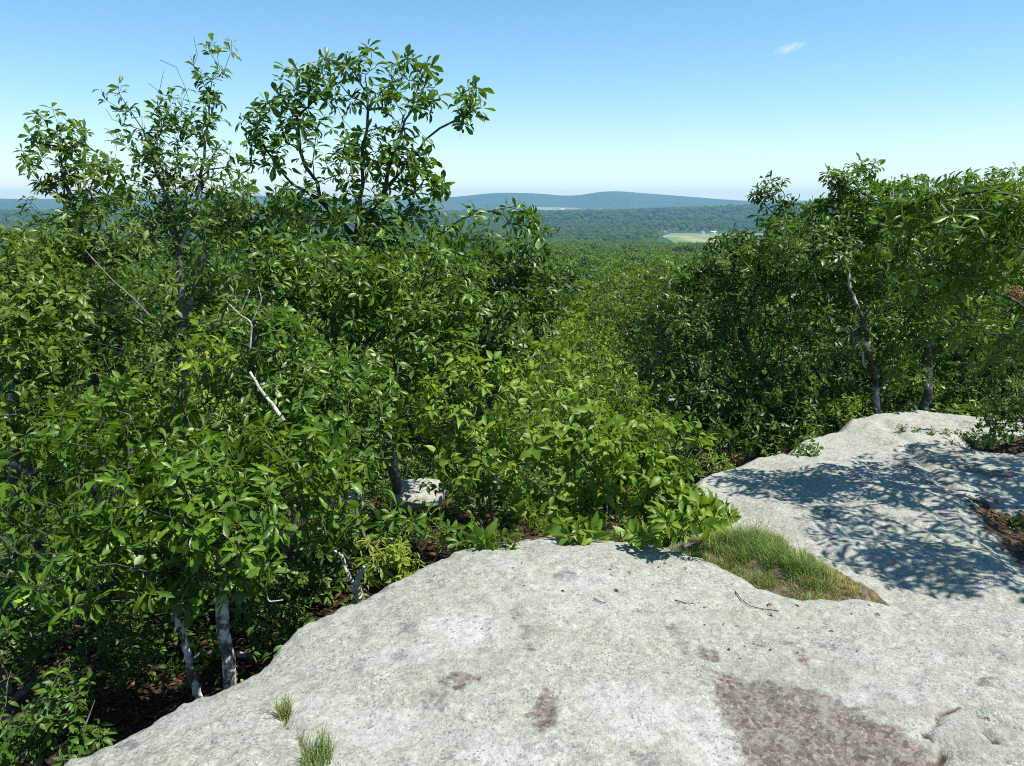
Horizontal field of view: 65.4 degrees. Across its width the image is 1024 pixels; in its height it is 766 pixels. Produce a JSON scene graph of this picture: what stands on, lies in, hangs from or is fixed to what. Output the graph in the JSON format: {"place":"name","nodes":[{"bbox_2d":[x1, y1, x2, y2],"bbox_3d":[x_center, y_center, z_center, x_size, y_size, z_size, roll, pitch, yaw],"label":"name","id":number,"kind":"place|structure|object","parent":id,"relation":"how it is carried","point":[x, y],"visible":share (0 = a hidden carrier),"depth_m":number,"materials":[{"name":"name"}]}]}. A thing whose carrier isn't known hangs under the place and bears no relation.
{"place":"outdoors","nodes":[
{"label":"outdoors","id":0,"kind":"place"},
{"bbox_2d":[0,191,959,765],"bbox_3d":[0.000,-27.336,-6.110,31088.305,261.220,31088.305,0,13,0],"label":"ground","id":1,"kind":"structure","parent":0,"point":[140,693],"depth_m":6.64,"materials":[{"name":"brown soil"}]},
{"bbox_2d":[0,402,108,540],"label":"oak tree","id":2,"kind":"object","parent":1,"relation":"on","point":[2,470],"visible":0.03,"depth_m":17.14,"materials":[{"name":"green plant"}]},
{"bbox_2d":[0,653,115,765],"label":"shrub","id":3,"kind":"object","parent":1,"relation":"on","point":[53,720],"visible":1,"depth_m":3.29,"materials":[{"name":"green plant"}]},
{"bbox_2d":[6,453,119,535],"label":"oak tree","id":4,"kind":"object","parent":1,"relation":"on","point":[66,492],"visible":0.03,"depth_m":13.70,"materials":[{"name":"green plant"}]},
{"bbox_2d":[0,225,133,618],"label":"oak tree","id":5,"kind":"object","parent":1,"relation":"on","point":[17,359],"visible":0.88,"depth_m":5.39,"materials":[{"name":"green plant"}]},
{"bbox_2d":[0,102,155,601],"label":"oak tree","id":6,"kind":"object","parent":1,"relation":"on","point":[76,214],"visible":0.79,"depth_m":6.19,"materials":[{"name":"green plant"}]},
{"bbox_2d":[0,570,167,738],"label":"oak tree","id":7,"kind":"object","parent":1,"relation":"on","point":[7,631],"visible":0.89,"depth_m":4.43,"materials":[{"name":"green plant"}]},
{"bbox_2d":[0,184,171,552],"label":"oak tree","id":8,"kind":"object","parent":1,"relation":"on","point":[107,233],"visible":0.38,"depth_m":7.17,"materials":[{"name":"green plant"}]},
{"bbox_2d":[0,337,179,534],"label":"oak tree","id":9,"kind":"object","parent":1,"relation":"on","point":[80,386],"visible":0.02,"depth_m":11.50,"materials":[{"name":"green plant"}]},
{"bbox_2d":[2,259,178,609],"bbox_3d":[-2.807,0.513,5.752,1.143,2.752,1.636,0,13,0],"label":"oak tree","id":10,"kind":"object","parent":1,"relation":"on","point":[67,393],"visible":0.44,"depth_m":5.47,"materials":[{"name":"green plant"}]},
{"bbox_2d":[0,512,213,674],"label":"oak tree","id":11,"kind":"object","parent":1,"relation":"on","point":[11,574],"visible":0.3,"depth_m":5.13,"materials":[{"name":"green plant"}]},
{"bbox_2d":[0,238,286,582],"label":"oak tree","id":12,"kind":"object","parent":1,"relation":"on","point":[31,477],"visible":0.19,"depth_m":6.98,"materials":[{"name":"green plant"}]},
{"bbox_2d":[67,33,260,651],"bbox_3d":[-2.240,0.048,5.370,1.250,4.663,1.164,0,13,0],"label":"oak tree","id":13,"kind":"object","parent":1,"relation":"on","point":[172,218],"visible":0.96,"depth_m":5.21,"materials":[{"name":"green plant"}]},
{"bbox_2d":[85,250,150,316],"bbox_3d":[-2.414,-0.610,4.885,0.362,0.410,0.014,0,13,0],"label":"dead branch","id":14,"kind":"object","parent":13,"relation":"attached to","point":[137,302],"visible":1,"depth_m":4.89,"materials":[{"name":"grey wood"}]},
{"bbox_2d":[225,286,261,349],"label":"dead branch","id":15,"kind":"object","parent":13,"relation":"attached to","point":[247,318],"visible":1,"depth_m":5.02,"materials":[{"name":"grey wood"}]},
{"bbox_2d":[109,334,239,662],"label":"oak tree","id":16,"kind":"object","parent":1,"relation":"on","point":[186,363],"visible":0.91,"depth_m":4.70,"materials":[{"name":"green leaves"},{"name":"grey bark"},{"name":"dark bark"}]},
{"bbox_2d":[0,375,369,689],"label":"oak tree","id":17,"kind":"object","parent":1,"relation":"on","point":[177,468],"visible":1,"depth_m":4.09,"materials":[{"name":"green plant"}]},
{"bbox_2d":[170,592,203,699],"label":"tree stem","id":18,"kind":"object","parent":1,"relation":"on","point":[192,679],"visible":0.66,"depth_m":4.44,"materials":[{"name":"grey plant"}]},
{"bbox_2d":[138,420,235,510],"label":"oak tree","id":19,"kind":"object","parent":1,"relation":"on","point":[143,485],"visible":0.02,"depth_m":17.04,"materials":[{"name":"green plant"}]},
{"bbox_2d":[110,572,311,681],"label":"oak tree","id":20,"kind":"object","parent":1,"relation":"on","point":[288,626],"visible":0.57,"depth_m":4.95,"materials":[{"name":"plant"}]},
{"bbox_2d":[153,364,333,492],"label":"oak tree","id":21,"kind":"object","parent":1,"relation":"on","point":[220,408],"visible":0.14,"depth_m":13.12,"materials":[{"name":"green plant"}]},
{"bbox_2d":[173,181,348,520],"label":"oak tree","id":22,"kind":"object","parent":1,"relation":"on","point":[249,223],"visible":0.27,"depth_m":7.18,"materials":[{"name":"green plant"}]},
{"bbox_2d":[205,358,323,480],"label":"oak tree","id":23,"kind":"object","parent":1,"relation":"on","point":[226,400],"depth_m":20.19,"materials":[{"name":"green plant"}]},
{"bbox_2d":[192,226,407,596],"bbox_3d":[-1.575,0.337,5.571,1.684,2.789,1.330,10,16,38],"label":"oak tree","id":24,"kind":"object","parent":1,"relation":"on","point":[300,364],"visible":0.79,"depth_m":5.32,"materials":[{"name":"green plant"}]},
{"bbox_2d":[249,371,285,421],"bbox_3d":[-1.526,0.086,4.961,0.297,0.292,0.030,8,15,31],"label":"branch stub","id":25,"kind":"object","parent":24,"relation":"attached to","point":[272,404],"visible":0.98,"depth_m":4.95,"materials":[{"name":"grey wood"}]},
{"bbox_2d":[186,530,416,616],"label":"oak tree","id":26,"kind":"object","parent":1,"relation":"on","point":[335,580],"visible":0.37,"depth_m":5.63,"materials":[{"name":"plant"}]},
{"bbox_2d":[144,233,529,480],"bbox_3d":[-1.756,0.087,8.010,4.012,3.143,1.809,0,13,0],"label":"oak tree","id":27,"kind":"object","parent":1,"relation":"on","point":[410,409],"visible":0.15,"depth_m":7.78,"materials":[{"name":"green plant"}]},
{"bbox_2d":[227,282,480,489],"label":"oak tree","id":28,"kind":"object","parent":1,"relation":"on","point":[324,389],"visible":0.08,"depth_m":11.44,"materials":[{"name":"green plant"}]},
{"bbox_2d":[281,334,447,493],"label":"oak tree","id":29,"kind":"object","parent":1,"relation":"on","point":[380,445],"visible":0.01,"depth_m":14.63,"materials":[{"name":"green plant"}]},
{"bbox_2d":[245,233,509,535],"bbox_3d":[-1.082,0.208,6.486,1.979,2.803,1.421,6,14,24],"label":"oak tree","id":30,"kind":"object","parent":1,"relation":"on","point":[389,314],"visible":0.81,"depth_m":6.08,"materials":[{"name":"green plant"}]},
{"bbox_2d":[351,529,425,591],"bbox_3d":[-0.696,1.308,4.621,0.440,0.872,0.369,0,13,0],"label":"shrub","id":31,"kind":"object","parent":1,"relation":"on","point":[396,555],"visible":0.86,"depth_m":4.53,"materials":[{"name":"green plant"}]},
{"bbox_2d":[294,405,485,596],"bbox_3d":[-0.908,0.946,5.013,0.963,1.460,1.366,-12,17,-42],"label":"shrub","id":32,"kind":"object","parent":1,"relation":"on","point":[340,543],"visible":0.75,"depth_m":4.92,"materials":[{"name":"green plant"}]},
{"bbox_2d":[235,38,559,525],"bbox_3d":[-0.937,-0.622,6.821,2.695,4.423,0.932,0,13,0],"label":"oak tree","id":33,"kind":"object","parent":1,"relation":"on","point":[367,218],"visible":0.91,"depth_m":6.57,"materials":[{"name":"green plant"}]},
{"bbox_2d":[366,435,429,494],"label":"oak tree","id":34,"kind":"object","parent":1,"relation":"on","point":[407,465],"visible":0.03,"depth_m":22.97,"materials":[{"name":"green plant"}]},
{"bbox_2d":[380,448,445,478],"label":"oak tree","id":35,"kind":"object","parent":1,"relation":"on","point":[417,475],"visible":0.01,"depth_m":25.46,"materials":[{"name":"green plant"}]},
{"bbox_2d":[0,422,843,765],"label":"leaf litter","id":36,"kind":"object","parent":1,"relation":"on","point":[162,694],"visible":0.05,"depth_m":5.45,"materials":[{"name":"brown plant"}]},
{"bbox_2d":[396,444,472,476],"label":"oak tree","id":37,"kind":"object","parent":1,"relation":"on","point":[418,458],"visible":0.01,"depth_m":28.90,"materials":[{"name":"green plant"}]},
{"bbox_2d":[370,310,531,474],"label":"oak tree","id":38,"kind":"object","parent":1,"relation":"on","point":[443,410],"visible":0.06,"depth_m":13.01,"materials":[{"name":"green plant"}]},
{"bbox_2d":[405,389,500,483],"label":"oak tree","id":39,"kind":"object","parent":1,"relation":"on","point":[428,459],"visible":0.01,"depth_m":19.12,"materials":[{"name":"green plant"}]},
{"bbox_2d":[394,379,517,485],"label":"oak tree","id":40,"kind":"object","parent":1,"relation":"on","point":[462,433],"visible":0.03,"depth_m":15.35,"materials":[{"name":"green plant"}]},
{"bbox_2d":[414,448,549,543],"bbox_3d":[-0.262,1.070,5.739,1.312,1.045,0.706,12,17,43],"label":"shrub","id":41,"kind":"object","parent":1,"relation":"on","point":[506,521],"visible":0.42,"depth_m":5.53,"materials":[{"name":"green plant"}]},
{"bbox_2d":[409,329,592,541],"bbox_3d":[-0.103,0.576,5.894,1.107,1.876,1.609,8,15,33],"label":"shrub","id":42,"kind":"object","parent":1,"relation":"on","point":[510,383],"visible":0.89,"depth_m":5.58,"materials":[{"name":"green plant"}]},
{"bbox_2d":[459,410,510,495],"bbox_3d":[-0.117,0.513,5.383,0.493,0.657,0.055,3,13,14],"label":"dead branch","id":43,"kind":"object","parent":42,"relation":"attached to","point":[496,479],"visible":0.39,"depth_m":5.39,"materials":[{"name":"brown wood"}]},
{"bbox_2d":[432,225,583,514],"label":"oak tree","id":44,"kind":"object","parent":1,"relation":"on","point":[516,276],"visible":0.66,"depth_m":7.16,"materials":[{"name":"green plant"}]},
{"bbox_2d":[0,387,1018,765],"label":"undergrowth","id":45,"kind":"object","parent":1,"relation":"on","point":[382,497],"visible":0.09,"depth_m":6.79,"materials":[{"name":"green plant"}]},
{"bbox_2d":[333,488,363,520],"bbox_3d":[-1.282,0.951,6.257,0.181,0.232,0.313,2,13,10],"label":"boulder","id":46,"kind":"object","parent":45,"relation":"on","point":[352,495],"visible":0.27,"depth_m":6.16,"materials":[{"name":"stone"}]},
{"bbox_2d":[334,550,366,603],"bbox_3d":[-0.945,1.234,4.847,0.266,0.433,0.131,11,17,40],"label":"dead snag","id":47,"kind":"object","parent":45,"relation":"on","point":[357,591],"visible":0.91,"depth_m":4.80,"materials":[{"name":"grey wood"}]},
{"bbox_2d":[389,478,445,508],"bbox_3d":[-0.803,0.933,6.771,0.487,0.129,0.528,0,13,0],"label":"boulder","id":48,"kind":"object","parent":45,"relation":"on","point":[411,493],"visible":0.64,"depth_m":6.58,"materials":[{"name":"stone"}]},
{"bbox_2d":[491,294,532,308],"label":"oak tree","id":49,"kind":"object","parent":1,"relation":"on","point":[510,298],"visible":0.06,"depth_m":138.50,"materials":[{"name":"green plant"}]},
{"bbox_2d":[495,397,566,479],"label":"oak tree","id":50,"kind":"object","parent":1,"relation":"on","point":[537,423],"depth_m":21.25,"materials":[{"name":"green plant"}]},
{"bbox_2d":[507,408,574,479],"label":"oak tree","id":51,"kind":"object","parent":1,"relation":"on","point":[513,436],"visible":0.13,"depth_m":12.11,"materials":[{"name":"green plant"}]},
{"bbox_2d":[64,537,1023,765],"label":"rock slab","id":52,"kind":"object","parent":1,"relation":"on","point":[473,657],"visible":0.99,"depth_m":2.89,"materials":[{"name":"stone"}]},
{"bbox_2d":[264,680,300,722],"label":"grass tuft","id":53,"kind":"object","parent":52,"relation":"on","point":[284,705],"visible":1,"depth_m":2.70,"materials":[{"name":"green plant"}]},
{"bbox_2d":[288,720,343,765],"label":"grass tuft","id":54,"kind":"object","parent":52,"relation":"on","point":[309,757],"visible":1,"depth_m":2.44,"materials":[{"name":"green plant"}]},
{"bbox_2d":[429,551,879,659],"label":"leaf litter","id":55,"kind":"object","parent":52,"relation":"on","point":[616,590],"visible":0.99,"depth_m":3.52,"materials":[{"name":"brown plant"}]},
{"bbox_2d":[480,289,622,374],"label":"oak tree","id":56,"kind":"object","parent":1,"relation":"on","point":[577,312],"visible":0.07,"depth_m":37.01,"materials":[{"name":"green plant"}]},
{"bbox_2d":[485,314,643,480],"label":"oak tree","id":57,"kind":"object","parent":1,"relation":"on","point":[592,341],"visible":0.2,"depth_m":15.32,"materials":[{"name":"green plant"}]},
{"bbox_2d":[513,313,619,471],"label":"oak tree","id":58,"kind":"object","parent":1,"relation":"on","point":[604,331],"depth_m":37.89,"materials":[{"name":"green plant"}]},
{"bbox_2d":[571,278,596,294],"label":"oak tree","id":59,"kind":"object","parent":1,"relation":"on","point":[585,286],"visible":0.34,"depth_m":191.33,"materials":[{"name":"green plant"}]},
{"bbox_2d":[544,382,645,474],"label":"oak tree","id":60,"kind":"object","parent":1,"relation":"on","point":[617,406],"visible":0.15,"depth_m":14.96,"materials":[{"name":"green plant"}]},
{"bbox_2d":[575,287,616,300],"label":"oak tree","id":61,"kind":"object","parent":1,"relation":"on","point":[600,293],"visible":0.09,"depth_m":174.79,"materials":[{"name":"green plant"}]},
{"bbox_2d":[576,292,621,306],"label":"oak tree","id":62,"kind":"object","parent":1,"relation":"on","point":[592,296],"visible":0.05,"depth_m":137.37,"materials":[{"name":"green plant"}]},
{"bbox_2d":[463,381,740,550],"bbox_3d":[0.547,0.958,4.829,1.606,1.731,1.826,0,13,0],"label":"shrub","id":63,"kind":"object","parent":1,"relation":"on","point":[664,520],"visible":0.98,"depth_m":4.81,"materials":[{"name":"green plant"}]},
{"bbox_2d":[490,454,545,501],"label":"dead branch","id":64,"kind":"object","parent":63,"relation":"attached to","point":[538,487],"visible":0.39,"depth_m":5.26,"materials":[{"name":"grey wood"}]},
{"bbox_2d":[527,332,676,515],"bbox_3d":[0.842,0.534,8.569,1.207,1.883,2.632,-3,13,-14],"label":"shrub","id":65,"kind":"object","parent":1,"relation":"on","point":[643,412],"visible":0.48,"depth_m":8.18,"materials":[{"name":"green plant"}]},
{"bbox_2d":[579,296,629,347],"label":"oak tree","id":66,"kind":"object","parent":1,"relation":"on","point":[602,303],"visible":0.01,"depth_m":58.94,"materials":[{"name":"green plant"}]},
{"bbox_2d":[560,333,669,465],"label":"oak tree","id":67,"kind":"object","parent":1,"relation":"on","point":[626,353],"visible":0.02,"depth_m":30.36,"materials":[{"name":"green plant"}]},
{"bbox_2d":[615,297,641,311],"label":"oak tree","id":68,"kind":"object","parent":1,"relation":"on","point":[632,300],"visible":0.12,"depth_m":150.40,"materials":[{"name":"green plant"}]},
{"bbox_2d":[579,362,682,444],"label":"oak tree","id":69,"kind":"object","parent":1,"relation":"on","point":[623,389],"visible":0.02,"depth_m":22.37,"materials":[{"name":"green plant"}]},
{"bbox_2d":[584,368,703,458],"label":"oak tree","id":70,"kind":"object","parent":1,"relation":"on","point":[643,400],"visible":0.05,"depth_m":18.40,"materials":[{"name":"green plant"}]},
{"bbox_2d":[601,296,719,437],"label":"oak tree","id":71,"kind":"object","parent":1,"relation":"on","point":[633,330],"visible":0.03,"depth_m":44.95,"materials":[{"name":"green plant"}]},
{"bbox_2d":[576,248,803,445],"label":"oak tree","id":72,"kind":"object","parent":1,"relation":"on","point":[635,289],"visible":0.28,"depth_m":14.99,"materials":[{"name":"green plant"}]},
{"bbox_2d":[621,256,770,464],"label":"oak tree","id":73,"kind":"object","parent":1,"relation":"on","point":[706,312],"visible":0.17,"depth_m":10.24,"materials":[{"name":"green plant"}]},
{"bbox_2d":[629,345,788,447],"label":"oak tree","id":74,"kind":"object","parent":1,"relation":"on","point":[703,368],"visible":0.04,"depth_m":23.12,"materials":[{"name":"green plant"}]},
{"bbox_2d":[628,170,849,459],"bbox_3d":[2.394,-0.531,8.533,2.254,3.423,1.667,0,13,0],"label":"oak tree","id":75,"kind":"object","parent":1,"relation":"on","point":[769,391],"visible":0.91,"depth_m":8.44,"materials":[{"name":"green plant"}]},
{"bbox_2d":[729,339,881,416],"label":"oak tree","id":76,"kind":"object","parent":1,"relation":"on","point":[815,378],"visible":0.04,"depth_m":20.17,"materials":[{"name":"green plant"}]},
{"bbox_2d":[647,375,989,460],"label":"shrubs","id":77,"kind":"object","parent":1,"relation":"on","point":[834,389],"visible":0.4,"depth_m":9.05,"materials":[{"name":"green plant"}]},
{"bbox_2d":[769,298,888,415],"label":"oak tree","id":78,"kind":"object","parent":1,"relation":"on","point":[856,322],"visible":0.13,"depth_m":12.64,"materials":[{"name":"green plant"}]},
{"bbox_2d":[648,410,1023,606],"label":"rock ledge","id":79,"kind":"object","parent":1,"relation":"on","point":[887,496],"visible":0.61,"depth_m":5.48,"materials":[{"name":"stone"}]},
{"bbox_2d":[691,451,736,476],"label":"plant","id":80,"kind":"object","parent":79,"relation":"on","point":[711,458],"visible":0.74,"depth_m":6.90,"materials":[{"name":"green plant"}]},
{"bbox_2d":[793,438,823,456],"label":"plant","id":81,"kind":"object","parent":79,"relation":"on","point":[801,450],"visible":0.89,"depth_m":6.65,"materials":[{"name":"green plant"}]},
{"bbox_2d":[828,392,876,427],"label":"plant","id":82,"kind":"object","parent":79,"relation":"on","point":[852,407],"visible":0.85,"depth_m":8.09,"materials":[{"name":"green plant"}]},
{"bbox_2d":[953,427,976,438],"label":"plant","id":83,"kind":"object","parent":79,"relation":"on","point":[966,433],"visible":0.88,"depth_m":7.17,"materials":[{"name":"green plant"}]},
{"bbox_2d":[948,432,1023,561],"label":"leaf litter","id":84,"kind":"object","parent":79,"relation":"on","point":[1009,533],"visible":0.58,"depth_m":5.40,"materials":[{"name":"brown plant"}]},
{"bbox_2d":[966,375,1023,449],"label":"shrub","id":85,"kind":"object","parent":79,"relation":"on","point":[1014,406],"visible":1,"depth_m":6.78,"materials":[{"name":"green plant"}]},
{"bbox_2d":[994,512,1023,530],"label":"plant","id":86,"kind":"object","parent":79,"relation":"on","point":[1018,524],"visible":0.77,"depth_m":5.27,"materials":[{"name":"green plant"}]},
{"bbox_2d":[696,215,980,416],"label":"oak tree","id":87,"kind":"object","parent":1,"relation":"on","point":[840,377],"visible":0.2,"depth_m":10.19,"materials":[{"name":"green plant"}]},
{"bbox_2d":[770,302,914,412],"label":"oak tree","id":88,"kind":"object","parent":1,"relation":"on","point":[897,319],"visible":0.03,"depth_m":16.17,"materials":[{"name":"green plant"}]},
{"bbox_2d":[728,153,959,413],"bbox_3d":[3.538,-0.782,8.511,2.621,3.251,1.653,0,13,0],"label":"oak tree","id":89,"kind":"object","parent":1,"relation":"on","point":[806,271],"visible":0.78,"depth_m":8.24,"materials":[{"name":"green plant"}]},
{"bbox_2d":[792,162,1023,410],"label":"oak tree","id":90,"kind":"object","parent":1,"relation":"on","point":[927,397],"visible":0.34,"depth_m":8.29,"materials":[{"name":"green plant"}]},
{"bbox_2d":[866,356,1012,416],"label":"oak tree","id":91,"kind":"object","parent":1,"relation":"on","point":[936,394],"visible":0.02,"depth_m":17.83,"materials":[{"name":"green plant"}]},
{"bbox_2d":[868,171,1023,376],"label":"oak tree","id":92,"kind":"object","parent":1,"relation":"on","point":[991,224],"visible":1,"depth_m":5.24,"materials":[{"name":"green plant"}]},
{"bbox_2d":[999,284,1023,302],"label":"cluster of dead leaves","id":93,"kind":"object","parent":92,"relation":"attached to","point":[1018,293],"visible":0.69,"depth_m":6.88,"materials":[{"name":"red plant"}]},
{"bbox_2d":[879,182,1023,416],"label":"oak tree","id":94,"kind":"object","parent":1,"relation":"on","point":[957,362],"visible":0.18,"depth_m":9.79,"materials":[{"name":"green plant"}]},
{"bbox_2d":[893,161,1023,409],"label":"oak tree","id":95,"kind":"object","parent":1,"relation":"on","point":[970,175],"visible":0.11,"depth_m":12.60,"materials":[{"name":"green plant"}]},
{"bbox_2d":[914,258,1023,419],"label":"oak tree","id":96,"kind":"object","parent":1,"relation":"on","point":[1004,390],"visible":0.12,"depth_m":10.05,"materials":[{"name":"green plant"}]},
{"bbox_2d":[920,316,1023,417],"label":"oak tree","id":97,"kind":"object","parent":1,"relation":"on","point":[968,381],"visible":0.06,"depth_m":15.40,"materials":[{"name":"green plant"}]},
{"bbox_2d":[940,289,1023,418],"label":"oak tree","id":98,"kind":"object","parent":1,"relation":"on","point":[991,368],"visible":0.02,"depth_m":12.99,"materials":[{"name":"green plant"}]},
{"bbox_2d":[0,0,1023,200],"label":"sky","id":99,"kind":"structure","parent":0,"point":[689,98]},
{"bbox_2d":[525,207,575,209],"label":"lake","id":100,"kind":"structure","parent":0,"point":[548,208],"depth_m":7935.98,"materials":[{"name":"liquid"}]},
{"bbox_2d":[662,233,762,242],"bbox_3d":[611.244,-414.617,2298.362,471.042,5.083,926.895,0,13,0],"label":"field","id":101,"kind":"structure","parent":0,"point":[686,237],"depth_m":2489.09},
{"bbox_2d":[666,498,889,605],"bbox_3d":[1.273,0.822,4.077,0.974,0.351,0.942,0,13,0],"label":"grass","id":102,"kind":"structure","parent":0,"point":[806,565],"depth_m":4.01,"materials":[{"name":"green plant"}]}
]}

